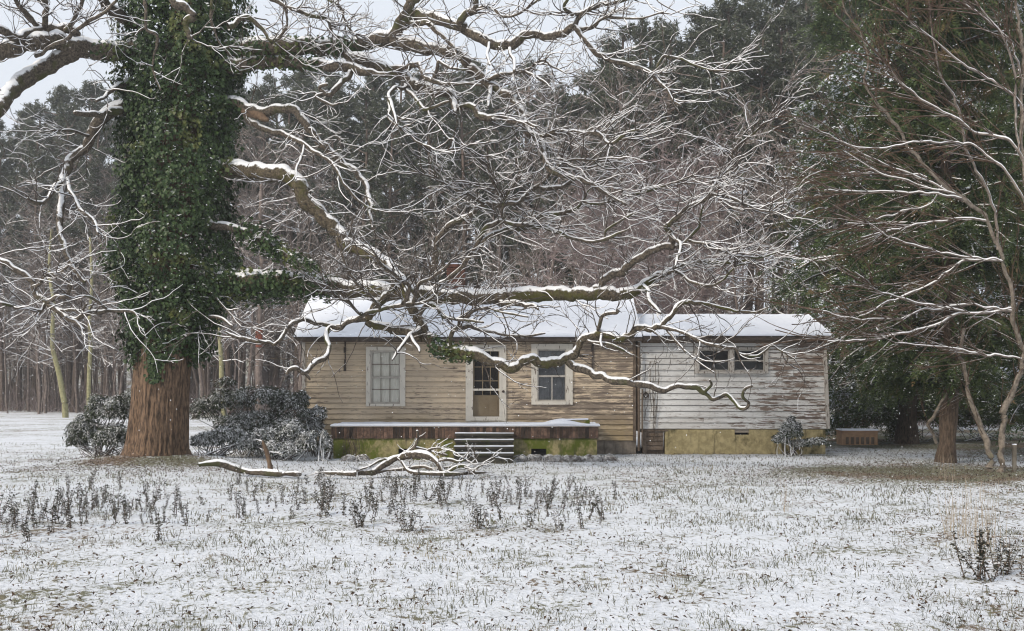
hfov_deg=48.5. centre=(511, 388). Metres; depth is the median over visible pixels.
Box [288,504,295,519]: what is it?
leafy weed
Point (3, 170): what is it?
pine tree
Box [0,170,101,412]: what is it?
bare sapling
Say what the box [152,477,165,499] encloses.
leafy weed
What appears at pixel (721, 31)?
pine tree
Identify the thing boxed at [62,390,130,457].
evergreen shrub
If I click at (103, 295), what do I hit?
bare sapling
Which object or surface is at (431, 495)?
leafy weed
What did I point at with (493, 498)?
leafy weed
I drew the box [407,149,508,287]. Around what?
bare sapling
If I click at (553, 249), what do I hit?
reddish sapling
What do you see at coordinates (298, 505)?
leafy weed
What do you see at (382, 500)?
leafy weed
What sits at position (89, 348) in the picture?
slender tree
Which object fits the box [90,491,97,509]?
leafy weed
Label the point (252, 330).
bare sapling
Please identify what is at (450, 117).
pine tree
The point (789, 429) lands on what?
snow laden shrub
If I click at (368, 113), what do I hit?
pine tree
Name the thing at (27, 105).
pine tree
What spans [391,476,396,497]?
leafy weed
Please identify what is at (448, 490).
leafy weed
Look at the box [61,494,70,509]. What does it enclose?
leafy weed
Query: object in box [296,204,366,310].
bare sapling
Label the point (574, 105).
pine tree
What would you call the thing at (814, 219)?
bare sapling
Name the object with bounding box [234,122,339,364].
bare sapling
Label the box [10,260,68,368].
bare sapling
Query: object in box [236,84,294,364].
pine tree
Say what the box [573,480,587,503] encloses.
leafy weed
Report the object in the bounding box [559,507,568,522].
leafy weed
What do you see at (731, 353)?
annex window
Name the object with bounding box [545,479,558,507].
leafy weed
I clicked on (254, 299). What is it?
bare sapling
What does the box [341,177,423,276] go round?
bare sapling
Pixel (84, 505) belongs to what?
leafy weed
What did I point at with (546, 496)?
leafy weed
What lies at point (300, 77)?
pine tree
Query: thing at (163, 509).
leafy weed
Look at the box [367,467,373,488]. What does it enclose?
leafy weed
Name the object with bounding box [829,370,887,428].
dark thicket
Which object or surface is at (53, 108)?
pine tree
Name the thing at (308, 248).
bare sapling
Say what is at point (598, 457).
bowed grass clump
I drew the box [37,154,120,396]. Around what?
bare sapling
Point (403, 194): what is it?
pine tree
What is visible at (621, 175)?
bare sapling
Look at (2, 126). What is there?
pine tree
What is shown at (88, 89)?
pine tree
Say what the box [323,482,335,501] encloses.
leafy weed
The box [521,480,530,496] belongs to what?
leafy weed
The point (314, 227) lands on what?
bare sapling
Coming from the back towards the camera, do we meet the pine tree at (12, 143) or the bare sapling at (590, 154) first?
the pine tree at (12, 143)
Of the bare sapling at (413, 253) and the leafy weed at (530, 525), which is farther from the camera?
the bare sapling at (413, 253)
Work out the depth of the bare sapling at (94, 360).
85.52 m
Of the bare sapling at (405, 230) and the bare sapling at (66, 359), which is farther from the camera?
the bare sapling at (66, 359)
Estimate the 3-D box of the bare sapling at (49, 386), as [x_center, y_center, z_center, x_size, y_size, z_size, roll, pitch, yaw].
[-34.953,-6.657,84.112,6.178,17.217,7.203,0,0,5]
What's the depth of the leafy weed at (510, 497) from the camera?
16.46 m
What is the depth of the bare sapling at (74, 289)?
78.88 m
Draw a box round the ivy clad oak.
[0,0,843,456]
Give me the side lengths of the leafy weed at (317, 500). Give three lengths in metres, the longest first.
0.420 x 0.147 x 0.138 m
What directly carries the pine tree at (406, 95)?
on the ground at (34, 432)
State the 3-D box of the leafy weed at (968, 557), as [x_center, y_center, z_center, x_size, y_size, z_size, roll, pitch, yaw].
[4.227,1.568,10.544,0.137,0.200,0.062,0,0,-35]
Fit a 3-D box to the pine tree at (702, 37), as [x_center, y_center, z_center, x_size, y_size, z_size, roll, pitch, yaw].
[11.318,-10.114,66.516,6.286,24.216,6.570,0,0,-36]
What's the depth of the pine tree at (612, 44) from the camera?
66.73 m
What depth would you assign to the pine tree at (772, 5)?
62.99 m
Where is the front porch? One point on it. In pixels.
(379, 439)
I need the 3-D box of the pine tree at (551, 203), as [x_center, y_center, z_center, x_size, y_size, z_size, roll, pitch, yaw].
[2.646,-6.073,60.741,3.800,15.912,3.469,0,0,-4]
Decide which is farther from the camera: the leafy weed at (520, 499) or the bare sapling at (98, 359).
the bare sapling at (98, 359)
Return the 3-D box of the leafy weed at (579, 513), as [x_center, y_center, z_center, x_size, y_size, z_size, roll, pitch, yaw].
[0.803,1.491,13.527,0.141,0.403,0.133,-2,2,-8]
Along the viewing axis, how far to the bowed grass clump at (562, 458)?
26.09 m
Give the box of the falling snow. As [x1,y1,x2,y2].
[1,2,1022,630]
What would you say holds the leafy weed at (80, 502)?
on the ground at (34, 432)
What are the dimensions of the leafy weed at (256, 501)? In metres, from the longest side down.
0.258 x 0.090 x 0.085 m
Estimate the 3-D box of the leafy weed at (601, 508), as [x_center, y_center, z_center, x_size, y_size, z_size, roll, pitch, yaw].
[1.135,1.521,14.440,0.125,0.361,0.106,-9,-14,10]
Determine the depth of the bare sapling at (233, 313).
68.15 m
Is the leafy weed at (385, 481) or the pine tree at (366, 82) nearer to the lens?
the leafy weed at (385, 481)
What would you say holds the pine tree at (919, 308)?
on the ground at (34, 432)
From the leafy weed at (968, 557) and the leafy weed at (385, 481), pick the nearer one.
the leafy weed at (968, 557)
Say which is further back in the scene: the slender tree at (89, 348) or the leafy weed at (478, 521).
the slender tree at (89, 348)
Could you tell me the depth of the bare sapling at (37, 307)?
78.94 m
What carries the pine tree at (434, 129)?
on the ground at (34, 432)
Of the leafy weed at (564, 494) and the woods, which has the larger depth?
the woods
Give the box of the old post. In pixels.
[1011,444,1016,471]
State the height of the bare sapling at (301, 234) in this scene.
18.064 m
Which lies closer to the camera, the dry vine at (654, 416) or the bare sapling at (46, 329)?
the dry vine at (654, 416)
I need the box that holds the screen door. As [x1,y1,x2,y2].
[466,345,505,420]
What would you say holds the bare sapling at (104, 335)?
on the ground at (34, 432)
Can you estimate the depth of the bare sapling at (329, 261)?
62.68 m
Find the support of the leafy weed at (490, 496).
on the ground at (34, 432)
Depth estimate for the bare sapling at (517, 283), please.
55.41 m
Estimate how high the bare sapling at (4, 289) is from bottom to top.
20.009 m
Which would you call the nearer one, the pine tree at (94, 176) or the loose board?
the loose board
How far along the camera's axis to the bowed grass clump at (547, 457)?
26.09 m
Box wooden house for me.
[294,263,830,454]
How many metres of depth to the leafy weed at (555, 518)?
13.74 m
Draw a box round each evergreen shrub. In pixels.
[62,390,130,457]
[189,376,310,457]
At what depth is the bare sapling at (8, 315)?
83.60 m
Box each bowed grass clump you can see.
[341,454,370,460]
[513,454,541,461]
[529,454,557,461]
[549,455,579,461]
[573,454,596,461]
[586,453,618,461]
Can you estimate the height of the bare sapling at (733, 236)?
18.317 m
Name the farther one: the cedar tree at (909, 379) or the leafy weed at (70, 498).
the cedar tree at (909, 379)
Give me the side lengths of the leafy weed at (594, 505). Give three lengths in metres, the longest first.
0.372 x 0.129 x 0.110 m
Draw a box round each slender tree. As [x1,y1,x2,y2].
[3,205,72,417]
[54,212,115,402]
[199,131,305,424]
[205,301,250,415]
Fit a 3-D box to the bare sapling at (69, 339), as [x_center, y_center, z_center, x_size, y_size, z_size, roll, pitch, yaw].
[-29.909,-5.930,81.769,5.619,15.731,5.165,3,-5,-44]
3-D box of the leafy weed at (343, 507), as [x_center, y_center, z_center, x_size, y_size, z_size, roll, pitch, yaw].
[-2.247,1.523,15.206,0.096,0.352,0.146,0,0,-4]
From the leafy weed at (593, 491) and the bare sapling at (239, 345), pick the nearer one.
the leafy weed at (593, 491)
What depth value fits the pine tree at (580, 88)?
75.72 m
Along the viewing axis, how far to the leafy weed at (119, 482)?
18.91 m
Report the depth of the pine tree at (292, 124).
70.12 m
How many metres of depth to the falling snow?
16.63 m
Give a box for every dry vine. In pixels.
[341,430,362,457]
[644,361,658,438]
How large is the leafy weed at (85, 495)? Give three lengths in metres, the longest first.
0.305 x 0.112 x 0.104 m
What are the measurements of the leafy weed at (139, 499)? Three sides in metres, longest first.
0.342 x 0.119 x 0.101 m
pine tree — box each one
[0,109,50,409]
[0,118,21,342]
[0,138,19,361]
[0,149,27,410]
[1,118,68,402]
[2,99,47,406]
[5,106,65,409]
[15,84,94,407]
[29,102,83,386]
[32,101,101,411]
[47,80,118,401]
[63,116,120,412]
[65,79,114,372]
[88,91,139,394]
[94,77,147,208]
[106,129,147,300]
[191,81,208,406]
[191,125,226,413]
[201,117,267,411]
[206,87,262,401]
[215,78,262,409]
[230,88,268,402]
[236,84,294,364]
[237,90,284,405]
[247,72,315,409]
[255,87,322,412]
[274,71,329,351]
[276,71,330,259]
[284,70,361,274]
[298,93,353,263]
[302,72,377,269]
[306,115,367,274]
[324,88,397,279]
[342,75,415,276]
[343,80,399,275]
[355,100,426,282]
[363,77,418,277]
[380,82,428,278]
[388,68,445,285]
[394,96,462,285]
[408,61,477,274]
[416,98,471,287]
[421,86,509,285]
[438,57,498,288]
[442,78,515,285]
[454,77,521,288]
[463,99,532,288]
[486,101,558,285]
[492,84,536,286]
[494,56,557,280]
[518,67,572,286]
[527,125,591,286]
[529,83,581,285]
[542,93,607,286]
[564,110,619,283]
[566,69,615,284]
[569,45,634,264]
[571,21,659,281]
[582,55,671,283]
[589,41,643,271]
[612,15,681,313]
[623,16,688,311]
[632,23,704,306]
[638,19,712,302]
[656,38,701,293]
[656,54,738,313]
[661,4,735,250]
[673,18,762,311]
[674,0,773,305]
[676,10,729,313]
[707,29,808,313]
[714,0,769,313]
[714,1,797,313]
[730,0,820,313]
[739,8,831,313]
[742,7,812,313]
[752,0,838,313]
[777,0,852,380]
[782,33,852,324]
[786,0,822,322]
[810,19,878,425]
[824,6,880,351]
[845,5,874,178]
[898,75,959,424]
[951,53,1023,305]
[952,70,996,244]
[971,3,1023,424]
[978,0,1023,309]
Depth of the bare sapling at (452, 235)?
63.53 m
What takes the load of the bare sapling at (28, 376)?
on the ground at (34, 432)
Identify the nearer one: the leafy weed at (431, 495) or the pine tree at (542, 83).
the leafy weed at (431, 495)
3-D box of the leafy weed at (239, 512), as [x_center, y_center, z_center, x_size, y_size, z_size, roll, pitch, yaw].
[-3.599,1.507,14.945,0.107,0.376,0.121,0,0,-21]
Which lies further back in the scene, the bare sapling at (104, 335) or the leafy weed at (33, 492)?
the bare sapling at (104, 335)
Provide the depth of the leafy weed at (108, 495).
15.35 m
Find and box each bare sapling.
[0,130,57,412]
[0,166,79,411]
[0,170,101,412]
[0,174,89,411]
[0,196,29,410]
[0,196,60,411]
[0,202,73,410]
[0,238,81,413]
[0,245,31,364]
[0,254,35,408]
[0,259,26,408]
[2,279,23,371]
[6,264,72,411]
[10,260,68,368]
[10,292,51,387]
[14,232,81,393]
[18,182,90,410]
[18,243,65,411]
[19,215,74,412]
[28,197,116,412]
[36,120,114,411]
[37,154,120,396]
[38,132,132,354]
[41,254,85,399]
[48,235,116,411]
[50,252,98,410]
[56,252,112,393]
[59,207,111,374]
[65,192,136,411]
[68,239,111,395]
[71,247,118,396]
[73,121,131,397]
[73,160,132,395]
[77,241,131,372]
[91,299,128,397]
[92,209,138,400]
[93,266,130,396]
[97,163,148,346]
[192,364,198,413]
[195,193,231,412]
[195,259,247,373]
[197,136,259,411]
[199,118,299,411]
[206,122,279,410]
[206,320,236,386]
[211,267,246,360]
[212,151,294,409]
[212,201,250,389]
[217,100,306,410]
[228,185,288,351]
[229,196,296,408]
[231,121,287,333]
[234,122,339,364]
[235,186,286,388]
[235,252,271,385]
[242,162,292,385]
[254,123,372,391]
[254,143,344,389]
[254,263,293,385]
[265,264,303,389]
[270,128,358,334]
[280,147,341,318]
[288,149,409,316]
[296,185,375,274]
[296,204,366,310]
[302,235,350,276]
[316,221,374,280]
[321,208,380,276]
[325,193,380,280]
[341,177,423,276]
[365,226,429,282]
[381,169,424,280]
[382,183,446,284]
[383,193,467,285]
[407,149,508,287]
[419,182,478,288]
[449,68,551,288]
[481,173,570,288]
[482,38,621,287]
[484,92,591,287]
[504,184,550,283]
[506,85,649,285]
[525,207,592,286]
[535,77,669,313]
[536,21,700,313]
[552,187,604,286]
[564,205,621,281]
[567,84,671,312]
[574,71,713,313]
[630,191,711,313]
[634,105,751,313]
[635,120,736,313]
[635,154,738,313]
[637,114,733,309]
[640,98,726,309]
[675,94,769,313]
[680,202,751,313]
[707,238,755,313]
[711,174,764,313]
[735,159,837,313]
[765,62,871,376]
[767,98,837,327]
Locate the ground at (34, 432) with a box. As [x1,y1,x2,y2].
[0,338,1023,630]
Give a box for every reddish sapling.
[503,196,594,287]
[525,168,613,288]
[538,142,647,297]
[570,169,676,310]
[578,96,719,313]
[597,143,704,313]
[600,142,728,313]
[636,91,797,313]
[636,124,751,313]
[656,133,784,313]
[683,113,797,313]
[705,27,857,313]
[718,97,822,313]
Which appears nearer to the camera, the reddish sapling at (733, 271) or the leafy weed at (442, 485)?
the leafy weed at (442, 485)
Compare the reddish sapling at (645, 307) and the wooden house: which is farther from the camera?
the reddish sapling at (645, 307)
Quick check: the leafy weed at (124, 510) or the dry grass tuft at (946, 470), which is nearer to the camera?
the leafy weed at (124, 510)
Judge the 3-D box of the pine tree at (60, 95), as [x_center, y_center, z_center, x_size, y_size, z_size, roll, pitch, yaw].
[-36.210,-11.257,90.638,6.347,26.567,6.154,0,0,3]
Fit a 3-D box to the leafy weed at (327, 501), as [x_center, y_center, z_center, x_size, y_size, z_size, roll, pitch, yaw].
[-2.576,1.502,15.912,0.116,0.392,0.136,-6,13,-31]
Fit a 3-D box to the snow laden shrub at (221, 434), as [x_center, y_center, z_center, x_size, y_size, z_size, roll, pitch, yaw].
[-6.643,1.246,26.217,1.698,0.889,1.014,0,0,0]
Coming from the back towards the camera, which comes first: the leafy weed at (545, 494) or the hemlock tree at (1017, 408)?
the hemlock tree at (1017, 408)
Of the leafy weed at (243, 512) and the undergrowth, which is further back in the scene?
the undergrowth
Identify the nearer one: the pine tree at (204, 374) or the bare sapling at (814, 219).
the bare sapling at (814, 219)
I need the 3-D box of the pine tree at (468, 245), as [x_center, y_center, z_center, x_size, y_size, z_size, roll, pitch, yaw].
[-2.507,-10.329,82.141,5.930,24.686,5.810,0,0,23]
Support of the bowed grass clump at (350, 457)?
on the ground at (34, 432)
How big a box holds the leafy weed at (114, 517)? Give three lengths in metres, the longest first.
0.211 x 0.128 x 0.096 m
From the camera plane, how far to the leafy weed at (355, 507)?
13.82 m
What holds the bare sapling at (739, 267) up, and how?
on the ground at (34, 432)
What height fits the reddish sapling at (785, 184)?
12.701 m
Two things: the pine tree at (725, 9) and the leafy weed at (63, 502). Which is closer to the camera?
the leafy weed at (63, 502)
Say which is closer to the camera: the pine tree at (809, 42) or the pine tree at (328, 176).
the pine tree at (809, 42)
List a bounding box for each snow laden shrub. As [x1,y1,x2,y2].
[189,425,259,455]
[246,419,318,460]
[297,404,327,456]
[317,430,333,460]
[769,415,831,456]
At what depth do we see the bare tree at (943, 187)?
22.09 m
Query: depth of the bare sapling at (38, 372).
75.04 m
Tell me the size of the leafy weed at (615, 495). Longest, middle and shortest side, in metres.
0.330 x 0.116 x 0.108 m
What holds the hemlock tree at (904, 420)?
on the ground at (34, 432)
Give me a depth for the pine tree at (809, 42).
53.98 m
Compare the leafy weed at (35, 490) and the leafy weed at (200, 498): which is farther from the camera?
the leafy weed at (35, 490)
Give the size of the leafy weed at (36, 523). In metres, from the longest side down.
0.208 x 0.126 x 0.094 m
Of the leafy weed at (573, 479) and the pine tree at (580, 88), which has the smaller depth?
the leafy weed at (573, 479)
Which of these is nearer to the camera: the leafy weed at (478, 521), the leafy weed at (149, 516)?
the leafy weed at (478, 521)
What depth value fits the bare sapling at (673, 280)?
53.83 m
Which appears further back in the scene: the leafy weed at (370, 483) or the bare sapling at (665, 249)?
the bare sapling at (665, 249)
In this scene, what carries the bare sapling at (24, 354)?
on the ground at (34, 432)
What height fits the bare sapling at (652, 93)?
18.850 m
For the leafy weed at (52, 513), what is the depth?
12.93 m
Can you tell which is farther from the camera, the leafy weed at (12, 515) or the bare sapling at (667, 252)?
the bare sapling at (667, 252)
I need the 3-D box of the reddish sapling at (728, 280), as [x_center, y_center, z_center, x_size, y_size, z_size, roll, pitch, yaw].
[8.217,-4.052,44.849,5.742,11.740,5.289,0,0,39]
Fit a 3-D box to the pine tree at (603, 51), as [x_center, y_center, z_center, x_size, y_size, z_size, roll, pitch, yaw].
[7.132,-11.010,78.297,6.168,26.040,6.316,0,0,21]
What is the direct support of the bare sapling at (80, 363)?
on the ground at (34, 432)
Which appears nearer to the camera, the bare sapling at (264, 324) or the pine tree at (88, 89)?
the bare sapling at (264, 324)
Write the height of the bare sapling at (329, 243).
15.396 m
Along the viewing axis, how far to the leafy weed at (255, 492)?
17.06 m
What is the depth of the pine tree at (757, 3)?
75.08 m
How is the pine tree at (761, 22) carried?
on the ground at (34, 432)
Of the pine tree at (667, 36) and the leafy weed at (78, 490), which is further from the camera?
the pine tree at (667, 36)
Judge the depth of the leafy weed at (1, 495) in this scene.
15.12 m
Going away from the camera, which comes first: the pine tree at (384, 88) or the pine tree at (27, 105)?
the pine tree at (384, 88)
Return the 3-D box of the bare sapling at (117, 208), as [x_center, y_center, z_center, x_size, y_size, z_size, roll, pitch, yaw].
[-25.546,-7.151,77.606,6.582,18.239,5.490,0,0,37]
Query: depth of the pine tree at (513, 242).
62.17 m
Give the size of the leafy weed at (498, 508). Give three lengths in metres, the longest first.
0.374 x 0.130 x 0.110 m
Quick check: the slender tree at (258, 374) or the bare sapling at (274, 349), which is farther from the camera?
the bare sapling at (274, 349)
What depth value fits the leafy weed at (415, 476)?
17.75 m
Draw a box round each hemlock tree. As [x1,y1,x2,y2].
[755,0,922,431]
[765,0,1023,443]
[924,0,1023,449]
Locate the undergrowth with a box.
[0,371,1001,427]
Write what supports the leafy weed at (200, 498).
on the ground at (34, 432)
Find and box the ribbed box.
[836,428,878,444]
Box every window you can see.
[366,347,405,405]
[531,344,572,404]
[695,347,767,372]
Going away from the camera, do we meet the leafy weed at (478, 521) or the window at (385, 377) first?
the leafy weed at (478, 521)
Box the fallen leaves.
[0,451,1023,630]
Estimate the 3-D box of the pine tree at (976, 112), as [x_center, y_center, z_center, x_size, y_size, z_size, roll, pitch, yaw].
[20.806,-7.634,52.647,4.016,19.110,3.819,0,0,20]
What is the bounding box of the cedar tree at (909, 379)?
[794,0,1023,462]
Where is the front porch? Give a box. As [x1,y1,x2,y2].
[330,418,599,463]
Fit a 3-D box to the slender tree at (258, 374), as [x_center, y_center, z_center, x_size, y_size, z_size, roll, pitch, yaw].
[-9.364,-3.959,42.156,4.008,11.319,3.687,0,0,0]
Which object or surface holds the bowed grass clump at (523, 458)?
on the ground at (34, 432)
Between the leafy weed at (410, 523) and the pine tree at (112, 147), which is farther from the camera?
the pine tree at (112, 147)
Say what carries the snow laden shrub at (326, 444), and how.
on the ground at (34, 432)
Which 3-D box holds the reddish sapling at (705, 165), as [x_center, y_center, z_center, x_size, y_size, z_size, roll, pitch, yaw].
[8.472,-5.484,48.755,7.197,14.714,6.629,0,0,-2]
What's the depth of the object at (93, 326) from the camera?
77.49 m
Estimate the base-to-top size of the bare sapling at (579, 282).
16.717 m
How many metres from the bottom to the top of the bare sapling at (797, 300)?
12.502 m
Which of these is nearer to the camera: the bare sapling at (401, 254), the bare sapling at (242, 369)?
the bare sapling at (401, 254)
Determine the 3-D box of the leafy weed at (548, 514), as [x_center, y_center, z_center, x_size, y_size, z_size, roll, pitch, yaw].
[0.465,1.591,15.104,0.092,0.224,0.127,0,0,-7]
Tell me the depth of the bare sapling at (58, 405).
83.46 m
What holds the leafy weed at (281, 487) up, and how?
on the ground at (34, 432)
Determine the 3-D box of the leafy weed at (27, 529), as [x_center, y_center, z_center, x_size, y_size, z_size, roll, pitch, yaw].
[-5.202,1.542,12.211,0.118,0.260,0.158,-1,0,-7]
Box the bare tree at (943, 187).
[738,0,1023,472]
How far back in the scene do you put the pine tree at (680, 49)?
63.44 m
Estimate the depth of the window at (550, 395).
28.97 m
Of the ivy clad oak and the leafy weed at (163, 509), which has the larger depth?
the ivy clad oak
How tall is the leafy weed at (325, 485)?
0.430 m
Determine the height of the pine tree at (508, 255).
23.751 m
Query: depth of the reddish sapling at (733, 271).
39.75 m
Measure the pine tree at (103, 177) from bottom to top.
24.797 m
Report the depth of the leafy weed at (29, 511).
14.35 m
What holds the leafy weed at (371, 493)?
on the ground at (34, 432)
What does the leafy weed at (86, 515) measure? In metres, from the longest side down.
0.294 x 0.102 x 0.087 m
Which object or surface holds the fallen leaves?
on the ground at (34, 432)
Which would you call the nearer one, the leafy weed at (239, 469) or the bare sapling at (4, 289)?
the leafy weed at (239, 469)
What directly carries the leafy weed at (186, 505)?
on the ground at (34, 432)
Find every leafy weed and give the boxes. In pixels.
[0,489,18,512]
[0,504,4,521]
[7,501,19,526]
[9,506,17,529]
[19,512,26,536]
[22,521,31,541]
[23,492,35,513]
[25,500,33,520]
[30,513,39,528]
[31,491,38,508]
[32,480,38,494]
[39,500,46,516]
[42,501,55,532]
[50,506,63,523]
[54,487,63,512]
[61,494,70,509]
[63,487,75,515]
[65,499,73,528]
[66,474,70,493]
[74,482,81,497]
[77,488,84,516]
[80,486,87,501]
[82,493,87,513]
[83,506,88,523]
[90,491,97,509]
[91,491,100,506]
[99,485,107,502]
[105,488,122,512]
[112,508,118,523]
[116,472,122,487]
[119,494,128,523]
[127,497,133,515]
[135,490,143,511]
[143,482,149,501]
[145,500,154,523]
[150,488,160,510]
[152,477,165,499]
[154,511,163,540]
[161,506,165,522]
[172,484,178,516]
[176,491,182,510]
[179,500,188,525]
[195,489,204,504]
[226,483,233,500]
[234,491,240,517]
[235,464,241,483]
[241,503,246,515]
[251,485,257,500]
[255,498,259,512]
[279,483,284,502]
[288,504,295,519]
[293,488,302,509]
[301,492,307,503]
[310,491,331,515]
[317,468,324,486]
[319,493,326,517]
[323,477,330,502]
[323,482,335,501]
[324,483,331,508]
[341,493,346,514]
[348,499,370,527]
[362,483,368,505]
[366,486,374,509]
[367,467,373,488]
[370,500,378,520]
[378,485,384,501]
[381,476,387,489]
[386,470,391,486]
[390,474,400,495]
[390,501,424,530]
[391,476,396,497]
[395,496,407,521]
[399,480,408,502]
[408,479,419,501]
[411,472,416,495]
[422,484,427,499]
[428,478,444,500]
[435,487,442,505]
[437,474,448,503]
[444,481,451,499]
[458,471,464,488]
[464,494,476,515]
[465,480,475,496]
[471,504,490,529]
[486,488,491,501]
[489,477,501,498]
[490,483,497,506]
[494,492,501,519]
[508,489,512,504]
[515,476,521,495]
[517,492,521,509]
[519,474,530,493]
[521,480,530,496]
[525,506,537,528]
[541,486,548,502]
[541,486,550,508]
[544,501,549,516]
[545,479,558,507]
[551,509,560,528]
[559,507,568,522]
[560,493,568,508]
[566,475,575,490]
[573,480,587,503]
[574,497,584,528]
[584,486,595,504]
[587,493,599,519]
[596,498,604,519]
[611,480,617,498]
[950,528,1007,581]
[965,547,972,568]
[984,526,1023,576]
[1003,542,1012,567]
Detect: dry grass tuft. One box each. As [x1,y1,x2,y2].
[780,476,795,511]
[932,455,954,478]
[936,477,976,538]
[955,478,1009,550]
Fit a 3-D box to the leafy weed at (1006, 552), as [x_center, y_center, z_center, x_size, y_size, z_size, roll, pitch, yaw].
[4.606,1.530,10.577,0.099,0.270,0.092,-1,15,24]
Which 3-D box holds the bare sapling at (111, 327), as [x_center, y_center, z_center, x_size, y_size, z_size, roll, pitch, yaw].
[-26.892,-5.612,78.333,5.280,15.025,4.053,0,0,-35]
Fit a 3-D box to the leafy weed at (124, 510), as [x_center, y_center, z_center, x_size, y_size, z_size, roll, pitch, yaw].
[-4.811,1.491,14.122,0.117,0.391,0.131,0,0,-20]
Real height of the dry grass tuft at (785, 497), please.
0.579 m
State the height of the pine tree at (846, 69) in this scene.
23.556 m
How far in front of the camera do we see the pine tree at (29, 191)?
90.90 m
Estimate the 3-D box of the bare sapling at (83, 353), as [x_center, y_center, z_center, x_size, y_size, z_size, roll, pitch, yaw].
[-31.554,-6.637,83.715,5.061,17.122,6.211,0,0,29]
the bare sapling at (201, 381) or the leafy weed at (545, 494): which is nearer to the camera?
the leafy weed at (545, 494)
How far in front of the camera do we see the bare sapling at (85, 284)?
81.70 m
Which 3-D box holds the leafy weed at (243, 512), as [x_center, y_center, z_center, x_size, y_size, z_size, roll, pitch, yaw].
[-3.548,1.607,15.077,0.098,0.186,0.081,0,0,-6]
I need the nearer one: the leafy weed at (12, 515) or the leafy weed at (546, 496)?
the leafy weed at (12, 515)
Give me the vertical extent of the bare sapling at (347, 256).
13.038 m
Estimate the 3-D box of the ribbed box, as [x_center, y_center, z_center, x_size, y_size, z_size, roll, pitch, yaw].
[9.820,1.353,32.391,1.043,0.454,0.621,0,0,0]
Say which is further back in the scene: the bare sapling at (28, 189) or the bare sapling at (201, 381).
the bare sapling at (28, 189)
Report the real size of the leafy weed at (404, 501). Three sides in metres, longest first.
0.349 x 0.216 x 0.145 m
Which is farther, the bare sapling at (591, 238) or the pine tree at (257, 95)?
the pine tree at (257, 95)
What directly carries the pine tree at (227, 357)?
on the ground at (34, 432)
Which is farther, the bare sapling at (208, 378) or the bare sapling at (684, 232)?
the bare sapling at (208, 378)
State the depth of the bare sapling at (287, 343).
74.44 m
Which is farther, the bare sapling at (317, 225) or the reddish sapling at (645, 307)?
the bare sapling at (317, 225)
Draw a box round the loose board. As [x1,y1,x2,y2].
[564,418,589,423]
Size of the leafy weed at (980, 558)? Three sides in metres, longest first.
0.495 x 0.423 x 0.312 m
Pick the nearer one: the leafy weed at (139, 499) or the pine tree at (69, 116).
the leafy weed at (139, 499)
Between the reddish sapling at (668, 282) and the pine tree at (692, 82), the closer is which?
the reddish sapling at (668, 282)
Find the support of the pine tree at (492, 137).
on the ground at (34, 432)
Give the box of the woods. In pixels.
[1,202,1018,407]
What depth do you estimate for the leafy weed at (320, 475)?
19.54 m
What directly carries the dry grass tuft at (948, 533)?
on the ground at (34, 432)
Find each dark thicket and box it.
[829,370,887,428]
[878,393,970,439]
[930,363,1023,440]
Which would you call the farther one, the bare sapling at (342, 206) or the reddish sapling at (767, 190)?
the bare sapling at (342, 206)
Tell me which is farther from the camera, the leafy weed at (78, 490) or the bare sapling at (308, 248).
the bare sapling at (308, 248)
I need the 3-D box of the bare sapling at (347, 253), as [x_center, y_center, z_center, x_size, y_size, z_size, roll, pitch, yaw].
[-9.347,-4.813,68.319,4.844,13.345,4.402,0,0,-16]
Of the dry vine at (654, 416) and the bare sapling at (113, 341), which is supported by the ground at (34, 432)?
the bare sapling at (113, 341)
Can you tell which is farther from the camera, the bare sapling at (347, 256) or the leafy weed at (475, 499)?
the bare sapling at (347, 256)
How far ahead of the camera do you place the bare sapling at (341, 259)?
64.78 m
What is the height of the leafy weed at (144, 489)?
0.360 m
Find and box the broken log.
[198,432,303,476]
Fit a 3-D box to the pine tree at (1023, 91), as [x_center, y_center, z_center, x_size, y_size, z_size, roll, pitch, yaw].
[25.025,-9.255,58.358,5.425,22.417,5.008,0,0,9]
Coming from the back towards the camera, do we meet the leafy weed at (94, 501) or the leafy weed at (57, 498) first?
the leafy weed at (94, 501)
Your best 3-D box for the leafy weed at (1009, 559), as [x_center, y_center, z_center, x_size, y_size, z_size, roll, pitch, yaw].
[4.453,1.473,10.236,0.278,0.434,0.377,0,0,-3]
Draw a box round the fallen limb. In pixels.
[306,430,512,479]
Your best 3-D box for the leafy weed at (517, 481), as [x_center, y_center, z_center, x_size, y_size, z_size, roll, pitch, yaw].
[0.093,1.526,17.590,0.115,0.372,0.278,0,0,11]
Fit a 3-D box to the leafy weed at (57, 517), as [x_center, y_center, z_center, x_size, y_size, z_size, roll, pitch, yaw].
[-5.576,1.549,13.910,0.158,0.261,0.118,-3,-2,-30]
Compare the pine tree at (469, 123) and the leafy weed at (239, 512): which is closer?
the leafy weed at (239, 512)
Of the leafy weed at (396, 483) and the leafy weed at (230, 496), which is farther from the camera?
the leafy weed at (396, 483)
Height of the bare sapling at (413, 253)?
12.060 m
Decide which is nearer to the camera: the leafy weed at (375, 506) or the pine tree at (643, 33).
the leafy weed at (375, 506)
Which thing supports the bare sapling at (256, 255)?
on the ground at (34, 432)
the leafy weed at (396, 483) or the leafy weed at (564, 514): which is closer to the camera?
the leafy weed at (564, 514)
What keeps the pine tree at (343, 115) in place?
on the ground at (34, 432)
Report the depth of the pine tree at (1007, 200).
53.53 m

